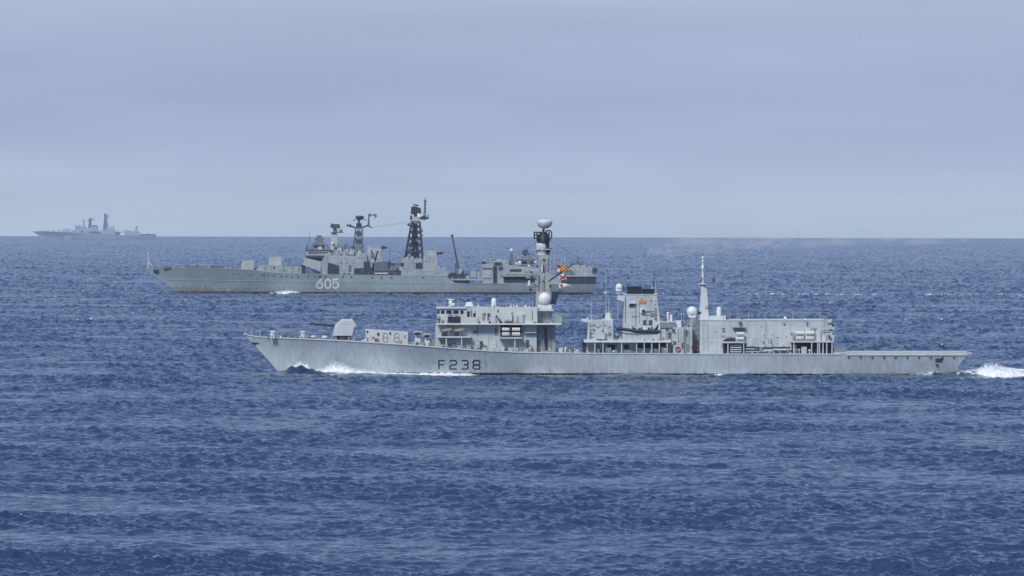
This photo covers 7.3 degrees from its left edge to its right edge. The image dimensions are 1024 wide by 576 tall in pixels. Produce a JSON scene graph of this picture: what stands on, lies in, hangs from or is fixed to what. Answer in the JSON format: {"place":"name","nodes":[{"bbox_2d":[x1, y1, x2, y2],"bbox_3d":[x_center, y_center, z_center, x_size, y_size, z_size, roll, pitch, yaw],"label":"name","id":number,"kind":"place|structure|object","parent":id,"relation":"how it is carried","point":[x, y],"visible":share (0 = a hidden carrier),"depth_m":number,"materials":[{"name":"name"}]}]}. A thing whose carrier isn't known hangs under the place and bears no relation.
{"place":"outdoors","nodes":[
{"label":"outdoors","id":0,"kind":"place"},
{"bbox_2d":[0,236,1023,575],"bbox_3d":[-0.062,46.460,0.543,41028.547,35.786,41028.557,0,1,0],"label":"sea","id":1,"kind":"structure","parent":0,"point":[150,424],"depth_m":1091.79,"materials":[{"name":"liquid"}]},
{"bbox_2d":[33,214,155,239],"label":"distant destroyer","id":2,"kind":"object","parent":1,"relation":"on","point":[91,231],"visible":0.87,"depth_m":11992.77,"materials":[{"name":"grey metal"}]},
{"bbox_2d":[274,290,299,293],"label":"bow foam","id":3,"kind":"object","parent":1,"relation":"on","point":[286,292],"visible":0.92,"depth_m":3011.19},
{"bbox_2d":[317,361,388,374],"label":"bow foam","id":4,"kind":"object","parent":1,"relation":"on","point":[336,367],"visible":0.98,"depth_m":1491.35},
{"bbox_2d":[147,198,599,294],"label":"destroyer","id":5,"kind":"object","parent":1,"relation":"on","point":[349,271],"visible":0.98,"depth_m":3015.44,"materials":[{"name":"grey metal"}]},
{"bbox_2d":[244,219,971,375],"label":"frigate","id":6,"kind":"object","parent":1,"relation":"on","point":[472,338],"visible":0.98,"depth_m":1490.67,"materials":[{"name":"grey metal"}]},
{"bbox_2d":[282,360,320,370],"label":"bow curl","id":7,"kind":"object","parent":6,"relation":"attached to","point":[301,363],"visible":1,"depth_m":1496.23,"materials":[{"name":"white liquid"}]},
{"bbox_2d":[361,369,474,375],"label":"waterline foam","id":8,"kind":"object","parent":6,"relation":"attached to","point":[451,374],"visible":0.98,"depth_m":1491.61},
{"bbox_2d":[512,332,519,335],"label":"life raft canister","id":9,"kind":"object","parent":6,"relation":"attached to","point":[515,333],"visible":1,"depth_m":1489.88,"materials":[{"name":"white paint"}]},
{"bbox_2d":[559,274,565,279],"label":"signal flag","id":10,"kind":"object","parent":6,"relation":"attached to","point":[562,276],"visible":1,"depth_m":1495.86,"materials":[{"name":"fabric"}]},
{"bbox_2d":[560,265,567,270],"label":"signal flag","id":11,"kind":"object","parent":6,"relation":"attached to","point":[563,267],"visible":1,"depth_m":1496.04,"materials":[{"name":"fabric"}]},
{"bbox_2d":[559,283,570,287],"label":"signal flag","id":12,"kind":"object","parent":6,"relation":"attached to","point":[562,285],"visible":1,"depth_m":1496.04,"materials":[{"name":"white fabric"}]},
{"bbox_2d":[616,324,659,340],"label":"inflatable boat","id":13,"kind":"object","parent":6,"relation":"on","point":[635,331],"visible":1,"depth_m":1489.44,"materials":[{"name":"grey rubber"}]},
{"bbox_2d":[796,331,803,334],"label":"life raft canister","id":14,"kind":"object","parent":6,"relation":"attached to","point":[799,332],"visible":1,"depth_m":1489.57,"materials":[{"name":"white paint"}]},
{"bbox_2d":[796,336,803,339],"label":"life raft canister","id":15,"kind":"object","parent":6,"relation":"attached to","point":[799,337],"visible":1,"depth_m":1489.57,"materials":[{"name":"white paint"}]},
{"bbox_2d":[806,331,813,334],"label":"life raft canister","id":16,"kind":"object","parent":6,"relation":"attached to","point":[809,332],"visible":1,"depth_m":1489.57,"materials":[{"name":"white paint"}]},
{"bbox_2d":[956,362,1023,376],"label":"stern foam","id":17,"kind":"object","parent":1,"relation":"on","point":[992,371],"visible":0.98,"depth_m":1485.06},
{"bbox_2d":[0,0,1023,238],"label":"sky","id":18,"kind":"structure","parent":0,"point":[198,118],"materials":[{"name":"blue"}]}
]}

